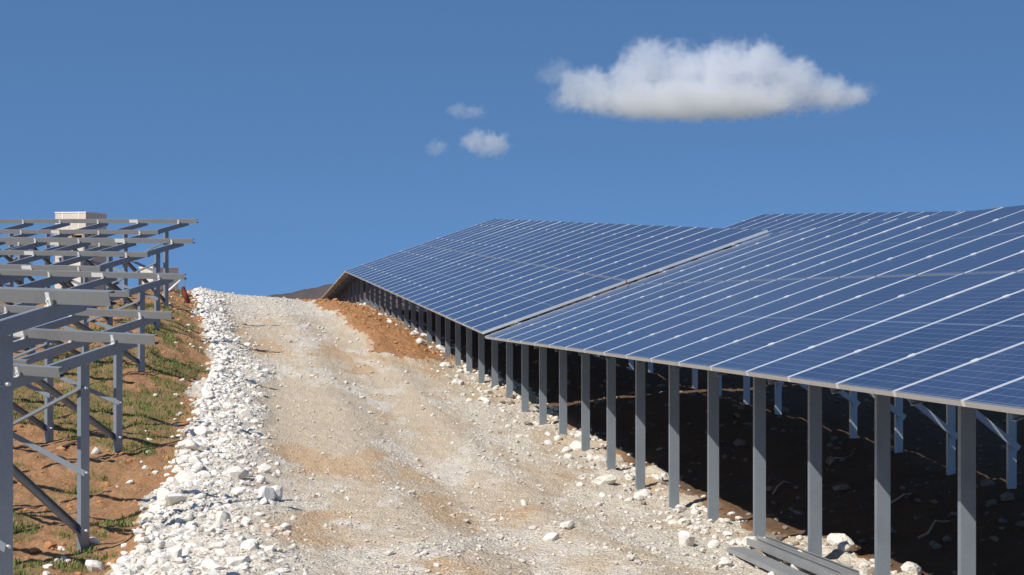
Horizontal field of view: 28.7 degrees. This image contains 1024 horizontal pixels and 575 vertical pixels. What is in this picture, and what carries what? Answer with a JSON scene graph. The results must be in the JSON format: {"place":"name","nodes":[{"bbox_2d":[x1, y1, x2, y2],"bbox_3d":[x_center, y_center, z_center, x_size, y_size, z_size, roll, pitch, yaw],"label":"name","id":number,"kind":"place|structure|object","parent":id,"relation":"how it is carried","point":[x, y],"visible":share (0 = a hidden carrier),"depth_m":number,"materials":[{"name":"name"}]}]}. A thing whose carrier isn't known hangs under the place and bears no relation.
{"place":"outdoors","nodes":[
{"label":"outdoors","id":0,"kind":"place"},
{"bbox_2d":[266,275,653,315],"bbox_3d":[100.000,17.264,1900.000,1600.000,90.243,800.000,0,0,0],"label":"hills","id":1,"kind":"structure","parent":0,"point":[315,293],"depth_m":1597.50,"materials":[{"name":"brown soil"}]},
{"bbox_2d":[104,287,903,574],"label":"road","id":2,"kind":"structure","parent":0,"point":[314,530],"depth_m":20.27,"materials":[{"name":"beige gravel"}]},
{"bbox_2d":[110,563,125,571],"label":"limestone rock","id":3,"kind":"object","parent":2,"relation":"on","point":[114,566],"visible":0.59,"depth_m":14.84,"materials":[{"name":"white stone"}]},
{"bbox_2d":[120,558,130,563],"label":"limestone rock","id":4,"kind":"object","parent":2,"relation":"on","point":[124,560],"visible":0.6,"depth_m":15.24,"materials":[{"name":"white stone"}]},
{"bbox_2d":[126,569,135,574],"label":"limestone rock","id":5,"kind":"object","parent":2,"relation":"on","point":[130,571],"visible":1,"depth_m":14.41,"materials":[{"name":"white stone"}]},
{"bbox_2d":[137,559,145,564],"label":"limestone rock","id":6,"kind":"object","parent":2,"relation":"on","point":[140,561],"visible":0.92,"depth_m":15.04,"materials":[{"name":"white stone"}]},
{"bbox_2d":[138,544,149,554],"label":"limestone rock","id":7,"kind":"object","parent":2,"relation":"on","point":[143,549],"visible":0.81,"depth_m":15.50,"materials":[{"name":"white stone"}]},
{"bbox_2d":[138,536,149,542],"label":"limestone rock","id":8,"kind":"object","parent":2,"relation":"on","point":[144,539],"visible":1,"depth_m":16.24,"materials":[{"name":"white stone"}]},
{"bbox_2d":[142,512,154,520],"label":"limestone rock","id":9,"kind":"object","parent":2,"relation":"on","point":[146,516],"visible":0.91,"depth_m":17.68,"materials":[{"name":"white stone"}]},
{"bbox_2d":[144,568,155,574],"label":"limestone rock","id":10,"kind":"object","parent":2,"relation":"on","point":[150,571],"visible":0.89,"depth_m":14.43,"materials":[{"name":"white stone"}]},
{"bbox_2d":[146,526,156,530],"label":"limestone rock","id":11,"kind":"object","parent":2,"relation":"on","point":[151,528],"visible":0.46,"depth_m":16.83,"materials":[{"name":"white stone"}]},
{"bbox_2d":[144,523,158,528],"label":"limestone rock","id":12,"kind":"object","parent":2,"relation":"on","point":[148,524],"visible":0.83,"depth_m":16.93,"materials":[{"name":"white stone"}]},
{"bbox_2d":[146,556,157,564],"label":"limestone rock","id":13,"kind":"object","parent":2,"relation":"on","point":[152,560],"visible":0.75,"depth_m":15.01,"materials":[{"name":"white stone"}]},
{"bbox_2d":[151,548,165,555],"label":"limestone rock","id":14,"kind":"object","parent":2,"relation":"on","point":[156,551],"visible":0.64,"depth_m":15.28,"materials":[{"name":"white stone"}]},
{"bbox_2d":[153,540,165,548],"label":"limestone rock","id":15,"kind":"object","parent":2,"relation":"on","point":[160,544],"visible":0.95,"depth_m":15.82,"materials":[{"name":"white stone"}]},
{"bbox_2d":[157,558,168,563],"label":"limestone rock","id":16,"kind":"object","parent":2,"relation":"on","point":[161,561],"visible":0.91,"depth_m":14.95,"materials":[{"name":"white stone"}]},
{"bbox_2d":[157,487,171,500],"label":"limestone rock","id":17,"kind":"object","parent":2,"relation":"on","point":[161,493],"visible":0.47,"depth_m":18.77,"materials":[{"name":"white stone"}]},
{"bbox_2d":[160,563,172,571],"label":"limestone rock","id":18,"kind":"object","parent":2,"relation":"on","point":[165,567],"visible":0.8,"depth_m":14.36,"materials":[{"name":"white stone"}]},
{"bbox_2d":[168,546,181,561],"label":"limestone rock","id":19,"kind":"object","parent":2,"relation":"on","point":[175,552],"visible":0.92,"depth_m":14.68,"materials":[{"name":"white stone"}]},
{"bbox_2d":[164,493,186,505],"bbox_3d":[-3.048,1.912,18.082,0.222,0.118,0.179,-9,-19,2],"label":"limestone rock","id":20,"kind":"object","parent":2,"relation":"on","point":[173,498],"visible":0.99,"depth_m":18.06,"materials":[{"name":"white stone"}]},
{"bbox_2d":[173,486,181,490],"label":"limestone rock","id":21,"kind":"object","parent":2,"relation":"on","point":[177,488],"visible":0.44,"depth_m":19.12,"materials":[{"name":"white stone"}]},
{"bbox_2d":[173,508,183,512],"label":"limestone rock","id":22,"kind":"object","parent":2,"relation":"on","point":[178,509],"visible":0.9,"depth_m":17.66,"materials":[{"name":"white stone"}]},
{"bbox_2d":[175,557,185,563],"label":"limestone rock","id":23,"kind":"object","parent":2,"relation":"on","point":[178,560],"visible":0.92,"depth_m":14.58,"materials":[{"name":"white stone"}]},
{"bbox_2d":[179,450,189,456],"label":"limestone rock","id":24,"kind":"object","parent":2,"relation":"on","point":[183,452],"visible":0.78,"depth_m":21.49,"materials":[{"name":"white stone"}]},
{"bbox_2d":[177,439,192,449],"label":"limestone rock","id":25,"kind":"object","parent":2,"relation":"on","point":[181,444],"visible":0.56,"depth_m":21.89,"materials":[{"name":"white stone"}]},
{"bbox_2d":[175,472,195,481],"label":"limestone rock","id":26,"kind":"object","parent":2,"relation":"on","point":[183,476],"visible":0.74,"depth_m":19.72,"materials":[{"name":"white stone"}]},
{"bbox_2d":[182,548,190,555],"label":"limestone rock","id":27,"kind":"object","parent":2,"relation":"on","point":[186,551],"visible":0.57,"depth_m":15.11,"materials":[{"name":"white stone"}]},
{"bbox_2d":[183,482,193,486],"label":"limestone rock","id":28,"kind":"object","parent":2,"relation":"on","point":[187,484],"visible":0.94,"depth_m":19.12,"materials":[{"name":"white stone"}]},
{"bbox_2d":[184,513,193,521],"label":"limestone rock","id":29,"kind":"object","parent":2,"relation":"on","point":[188,517],"visible":0.82,"depth_m":17.10,"materials":[{"name":"white stone"}]},
{"bbox_2d":[184,529,195,535],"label":"limestone rock","id":30,"kind":"object","parent":2,"relation":"on","point":[190,531],"visible":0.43,"depth_m":16.33,"materials":[{"name":"white stone"}]},
{"bbox_2d":[185,521,197,529],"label":"limestone rock","id":31,"kind":"object","parent":2,"relation":"on","point":[188,523],"visible":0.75,"depth_m":16.74,"materials":[{"name":"white stone"}]},
{"bbox_2d":[185,440,199,449],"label":"limestone rock","id":32,"kind":"object","parent":2,"relation":"on","point":[192,444],"visible":1,"depth_m":21.72,"materials":[{"name":"white stone"}]},
{"bbox_2d":[189,456,202,464],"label":"limestone rock","id":33,"kind":"object","parent":2,"relation":"on","point":[193,460],"visible":0.53,"depth_m":20.70,"materials":[{"name":"white stone"}]},
{"bbox_2d":[192,462,203,470],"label":"limestone rock","id":34,"kind":"object","parent":2,"relation":"on","point":[198,466],"visible":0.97,"depth_m":20.30,"materials":[{"name":"white stone"}]},
{"bbox_2d":[195,559,202,565],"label":"limestone rock","id":35,"kind":"object","parent":2,"relation":"on","point":[199,562],"visible":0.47,"depth_m":14.49,"materials":[{"name":"white stone"}]},
{"bbox_2d":[194,426,206,436],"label":"limestone rock","id":36,"kind":"object","parent":2,"relation":"on","point":[200,431],"visible":0.93,"depth_m":22.88,"materials":[{"name":"white stone"}]},
{"bbox_2d":[196,441,206,450],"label":"limestone rock","id":37,"kind":"object","parent":2,"relation":"on","point":[203,447],"visible":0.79,"depth_m":21.90,"materials":[{"name":"white stone"}]},
{"bbox_2d":[205,528,215,532],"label":"limestone rock","id":38,"kind":"object","parent":2,"relation":"on","point":[209,530],"visible":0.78,"depth_m":16.16,"materials":[{"name":"white stone"}]},
{"bbox_2d":[201,558,223,570],"bbox_3d":[-2.097,1.974,14.006,0.175,0.143,0.129,9,9,11],"label":"limestone rock","id":39,"kind":"object","parent":2,"relation":"on","point":[209,564],"visible":0.82,"depth_m":13.96,"materials":[{"name":"white stone"}]},
{"bbox_2d":[208,571,219,574],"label":"limestone rock","id":40,"kind":"object","parent":2,"relation":"on","point":[214,573],"visible":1,"depth_m":13.56,"materials":[{"name":"white stone"}]},
{"bbox_2d":[210,521,222,528],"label":"limestone rock","id":41,"kind":"object","parent":2,"relation":"on","point":[219,524],"visible":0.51,"depth_m":16.41,"materials":[{"name":"white stone"}]},
{"bbox_2d":[215,549,226,554],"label":"limestone rock","id":42,"kind":"object","parent":2,"relation":"on","point":[220,551],"visible":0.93,"depth_m":14.80,"materials":[{"name":"white stone"}]},
{"bbox_2d":[216,511,230,521],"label":"limestone rock","id":43,"kind":"object","parent":2,"relation":"on","point":[222,516],"visible":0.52,"depth_m":16.82,"materials":[{"name":"white stone"}]},
{"bbox_2d":[228,466,248,478],"bbox_3d":[-2.690,1.851,19.752,0.205,0.187,0.168,0,0,-25],"label":"limestone rock","id":44,"kind":"object","parent":2,"relation":"on","point":[239,472],"visible":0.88,"depth_m":19.70,"materials":[{"name":"white stone"}]},
{"bbox_2d":[226,556,250,566],"bbox_3d":[-1.929,1.951,14.122,0.176,0.113,0.104,0,0,-18],"label":"limestone rock","id":45,"kind":"object","parent":2,"relation":"on","point":[236,561],"visible":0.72,"depth_m":14.08,"materials":[{"name":"white stone"}]},
{"bbox_2d":[232,487,245,494],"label":"limestone rock","id":46,"kind":"object","parent":2,"relation":"on","point":[236,489],"visible":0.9,"depth_m":18.58,"materials":[{"name":"white stone"}]},
{"bbox_2d":[238,536,246,540],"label":"limestone rock","id":47,"kind":"object","parent":2,"relation":"on","point":[242,538],"visible":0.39,"depth_m":15.29,"materials":[{"name":"white stone"}]},
{"bbox_2d":[238,562,249,565],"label":"limestone rock","id":48,"kind":"object","parent":2,"relation":"on","point":[244,564],"visible":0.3,"depth_m":13.99,"materials":[{"name":"white stone"}]},
{"bbox_2d":[240,565,249,570],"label":"limestone rock","id":49,"kind":"object","parent":2,"relation":"on","point":[245,568],"visible":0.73,"depth_m":13.73,"materials":[{"name":"white stone"}]},
{"bbox_2d":[241,519,250,525],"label":"limestone rock","id":50,"kind":"object","parent":2,"relation":"on","point":[244,522],"visible":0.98,"depth_m":16.62,"materials":[{"name":"white stone"}]},
{"bbox_2d":[238,409,254,417],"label":"limestone rock","id":51,"kind":"object","parent":2,"relation":"on","point":[245,413],"visible":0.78,"depth_m":25.01,"materials":[{"name":"white stone"}]},
{"bbox_2d":[240,538,258,550],"bbox_3d":[-1.929,1.922,14.717,0.142,0.148,0.154,0,0,18],"label":"limestone rock","id":52,"kind":"object","parent":2,"relation":"on","point":[249,544],"visible":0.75,"depth_m":14.67,"materials":[{"name":"white stone"}]},
{"bbox_2d":[250,554,257,559],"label":"limestone rock","id":53,"kind":"object","parent":2,"relation":"on","point":[253,557],"visible":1,"depth_m":14.18,"materials":[{"name":"white stone"}]},
{"bbox_2d":[250,525,260,531],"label":"limestone rock","id":54,"kind":"object","parent":2,"relation":"on","point":[252,527],"visible":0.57,"depth_m":16.25,"materials":[{"name":"white stone"}]},
{"bbox_2d":[259,497,268,503],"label":"limestone rock","id":55,"kind":"object","parent":2,"relation":"on","point":[264,500],"visible":1,"depth_m":17.72,"materials":[{"name":"white stone"}]},
{"bbox_2d":[258,463,270,472],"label":"limestone rock","id":56,"kind":"object","parent":2,"relation":"on","point":[264,468],"visible":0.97,"depth_m":20.54,"materials":[{"name":"white stone"}]},
{"bbox_2d":[258,485,275,500],"bbox_3d":[-2.288,1.919,18.526,0.199,0.173,0.164,0,0,-40],"label":"limestone rock","id":57,"kind":"object","parent":2,"relation":"on","point":[268,492],"visible":0.65,"depth_m":18.48,"materials":[{"name":"white stone"}]},
{"bbox_2d":[265,571,280,574],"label":"limestone rock","id":58,"kind":"object","parent":2,"relation":"on","point":[273,573],"visible":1,"depth_m":13.16,"materials":[{"name":"white stone"}]},
{"bbox_2d":[271,485,282,500],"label":"limestone rock","id":59,"kind":"object","parent":2,"relation":"on","point":[278,489],"visible":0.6,"depth_m":18.65,"materials":[{"name":"white stone"}]},
{"bbox_2d":[276,558,285,563],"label":"limestone rock","id":60,"kind":"object","parent":2,"relation":"on","point":[281,560],"visible":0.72,"depth_m":14.20,"materials":[{"name":"white stone"}]},
{"bbox_2d":[280,522,291,530],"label":"limestone rock","id":61,"kind":"object","parent":2,"relation":"on","point":[286,526],"visible":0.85,"depth_m":16.31,"materials":[{"name":"white stone"}]},
{"bbox_2d":[521,499,527,505],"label":"rock","id":62,"kind":"object","parent":2,"relation":"on","point":[523,502],"visible":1,"depth_m":18.31,"materials":[{"name":"white stone"}]},
{"bbox_2d":[543,532,559,541],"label":"rock","id":63,"kind":"object","parent":2,"relation":"on","point":[552,536],"visible":1,"depth_m":15.77,"materials":[{"name":"white stone"}]},
{"bbox_2d":[560,521,574,529],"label":"rock","id":64,"kind":"object","parent":2,"relation":"on","point":[568,525],"visible":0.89,"depth_m":16.23,"materials":[{"name":"white stone"}]},
{"bbox_2d":[633,494,643,500],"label":"rock","id":65,"kind":"object","parent":2,"relation":"on","point":[636,497],"visible":1,"depth_m":18.86,"materials":[{"name":"white stone"}]},
{"bbox_2d":[358,302,921,574],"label":"pale rubble","id":66,"kind":"object","parent":2,"relation":"on","point":[842,542],"visible":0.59,"depth_m":19.95,"materials":[{"name":"white stone"}]},
{"bbox_2d":[678,530,694,546],"bbox_3d":[1.345,1.939,15.355,0.118,0.152,0.127,0,0,-36],"label":"rock","id":67,"kind":"object","parent":2,"relation":"on","point":[686,538],"visible":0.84,"depth_m":15.31,"materials":[{"name":"white stone"}]},
{"bbox_2d":[727,547,807,574],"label":"steel channel","id":68,"kind":"object","parent":2,"relation":"on","point":[762,561],"visible":1,"depth_m":13.84,"materials":[{"name":"grey metal"}]},
{"bbox_2d":[746,538,841,574],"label":"steel channel","id":69,"kind":"object","parent":2,"relation":"on","point":[805,563],"visible":1,"depth_m":13.84,"materials":[{"name":"grey metal"}]},
{"bbox_2d":[757,535,858,574],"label":"steel channel","id":70,"kind":"object","parent":2,"relation":"on","point":[845,570],"visible":0.77,"depth_m":13.87,"materials":[{"name":"grey metal"}]},
{"bbox_2d":[0,290,1023,574],"bbox_3d":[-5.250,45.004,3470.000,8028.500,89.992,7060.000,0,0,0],"label":"ground","id":71,"kind":"structure","parent":0,"point":[848,516],"depth_m":21.46,"materials":[{"name":"soil"}]},
{"bbox_2d":[0,287,116,574],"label":"mounting frame","id":72,"kind":"object","parent":71,"relation":"on","point":[61,303],"visible":1,"depth_m":11.25,"materials":[{"name":"metal"}]},
{"bbox_2d":[56,441,76,448],"bbox_3d":[-5.077,1.797,22.854,0.082,0.086,0.356,0,0,20],"label":"board","id":73,"kind":"object","parent":71,"relation":"on","point":[66,444],"visible":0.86,"depth_m":22.77,"materials":[{"name":"brown wood"}]},
{"bbox_2d":[54,212,106,289],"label":"crate stack","id":74,"kind":"object","parent":71,"relation":"on","point":[77,215],"visible":0.16,"depth_m":46.05,"materials":[{"name":"wood"}]},
{"bbox_2d":[13,328,158,550],"bbox_3d":[-7.492,1.356,18.499,9.290,2.299,3.242,0,0,38],"label":"mounting frame","id":75,"kind":"object","parent":71,"relation":"on","point":[25,374],"visible":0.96,"depth_m":16.82,"materials":[{"name":"metal"}]},
{"bbox_2d":[0,305,174,452],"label":"mounting frame","id":76,"kind":"object","parent":71,"relation":"on","point":[47,354],"visible":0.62,"depth_m":22.52,"materials":[{"name":"metal"}]},
{"bbox_2d":[71,256,104,289],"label":"crate stack","id":77,"kind":"object","parent":71,"relation":"on","point":[99,259],"visible":0.03,"depth_m":44.17,"materials":[{"name":"wood"}]},
{"bbox_2d":[0,269,186,372],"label":"mounting frame","id":78,"kind":"object","parent":71,"relation":"on","point":[109,277],"visible":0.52,"depth_m":28.54,"materials":[{"name":"metal"}]},
{"bbox_2d":[89,537,99,545],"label":"rock","id":79,"kind":"object","parent":71,"relation":"on","point":[94,541],"visible":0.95,"depth_m":16.93,"materials":[{"name":"white stone"}]},
{"bbox_2d":[85,560,105,571],"bbox_3d":[-3.294,2.215,15.816,0.158,0.129,0.191,0,0,-4],"label":"rock","id":80,"kind":"object","parent":71,"relation":"on","point":[94,566],"visible":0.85,"depth_m":15.75,"materials":[{"name":"white stone"}]},
{"bbox_2d":[91,447,100,453],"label":"rock","id":81,"kind":"object","parent":71,"relation":"on","point":[95,450],"visible":1,"depth_m":22.27,"materials":[{"name":"white stone"}]},
{"bbox_2d":[0,237,194,330],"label":"mounting frame","id":82,"kind":"object","parent":71,"relation":"on","point":[63,264],"visible":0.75,"depth_m":33.87,"materials":[{"name":"metal"}]},
{"bbox_2d":[0,219,198,306],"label":"mounting frame","id":83,"kind":"object","parent":71,"relation":"on","point":[11,231],"visible":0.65,"depth_m":39.95,"materials":[{"name":"metal"}]},
{"bbox_2d":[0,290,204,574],"bbox_3d":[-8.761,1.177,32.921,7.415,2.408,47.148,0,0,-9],"label":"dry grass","id":84,"kind":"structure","parent":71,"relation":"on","point":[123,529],"depth_m":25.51,"materials":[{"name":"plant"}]},
{"bbox_2d":[13,288,210,574],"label":"grass","id":85,"kind":"structure","parent":71,"relation":"on","point":[59,565],"depth_m":24.95,"materials":[{"name":"green plant"}]},
{"bbox_2d":[133,529,144,535],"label":"limestone rock","id":86,"kind":"object","parent":71,"relation":"on","point":[137,531],"visible":0.56,"depth_m":16.79,"materials":[{"name":"white stone"}]},
{"bbox_2d":[134,534,143,541],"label":"limestone rock","id":87,"kind":"object","parent":71,"relation":"on","point":[138,536],"visible":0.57,"depth_m":16.61,"materials":[{"name":"white stone"}]},
{"bbox_2d":[138,267,179,293],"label":"crate stack","id":88,"kind":"object","parent":71,"relation":"on","point":[171,270],"visible":0.24,"depth_m":47.10,"materials":[{"name":"wood"}]},
{"bbox_2d":[42,288,307,574],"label":"limestone rubble","id":89,"kind":"object","parent":71,"relation":"on","point":[158,510],"visible":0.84,"depth_m":21.29,"materials":[{"name":"white stone"}]},
{"bbox_2d":[181,275,189,302],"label":"marker stake","id":90,"kind":"object","parent":71,"relation":"on","point":[185,296],"visible":0.8,"depth_m":43.74,"materials":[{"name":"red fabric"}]},
{"bbox_2d":[13,289,452,574],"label":"soil clods","id":91,"kind":"object","parent":71,"relation":"on","point":[51,545],"visible":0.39,"depth_m":34.96,"materials":[{"name":"soil"}]},
{"bbox_2d":[321,271,426,311],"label":"solar table","id":92,"kind":"object","parent":71,"relation":"on","point":[345,286],"visible":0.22,"depth_m":58.26,"materials":[{"name":"metal"}]},
{"bbox_2d":[345,219,767,398],"bbox_3d":[-0.435,-0.012,40.190,3.988,3.650,26.147,0,0,-9],"label":"solar table","id":93,"kind":"object","parent":71,"relation":"on","point":[489,276],"visible":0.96,"depth_m":33.89,"materials":[{"name":"glass"}]},
{"bbox_2d":[383,312,1023,574],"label":"stony debris","id":94,"kind":"object","parent":71,"relation":"on","point":[1006,496],"visible":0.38,"depth_m":20.45,"materials":[{"name":"stone"}]},
{"bbox_2d":[485,205,1023,574],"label":"solar table","id":95,"kind":"object","parent":71,"relation":"on","point":[917,311],"visible":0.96,"depth_m":16.60,"materials":[{"name":"photovoltaic silicon glass"},{"name":"aluminium"},{"name":"galvanised steel"}]},
{"bbox_2d":[772,481,789,494],"bbox_3d":[2.612,1.897,19.130,0.047,0.109,0.667,0,0,25],"label":"twig","id":96,"kind":"object","parent":71,"relation":"on","point":[777,486],"visible":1,"depth_m":18.95,"materials":[{"name":"brown wood"}]},
{"bbox_2d":[634,211,962,281],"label":"solar table","id":97,"kind":"object","parent":71,"relation":"on","point":[773,223],"visible":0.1,"depth_m":46.93,"materials":[{"name":"photovoltaic silicon glass"},{"name":"aluminium"},{"name":"galvanised steel"}]},
{"bbox_2d":[828,456,847,464],"bbox_3d":[3.299,1.748,20.253,0.065,0.064,0.514,0,0,33],"label":"twig","id":98,"kind":"object","parent":71,"relation":"on","point":[830,462],"visible":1,"depth_m":20.24,"materials":[{"name":"wood"}]},
{"bbox_2d":[890,491,916,503],"bbox_3d":[3.471,1.841,17.574,0.049,0.079,0.617,0,0,36],"label":"twig","id":99,"kind":"object","parent":71,"relation":"on","point":[898,498],"visible":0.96,"depth_m":17.42,"materials":[{"name":"brown wood"}]},
{"bbox_2d":[918,520,949,538],"bbox_3d":[3.334,1.872,15.645,0.039,0.120,0.685,0,0,36],"label":"twig","id":100,"kind":"object","parent":71,"relation":"on","point":[928,531],"visible":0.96,"depth_m":15.51,"materials":[{"name":"grey wood"}]},
{"bbox_2d":[0,0,1023,295],"label":"sky","id":101,"kind":"structure","parent":0,"point":[308,143],"materials":[{"name":"blue"}]}
]}

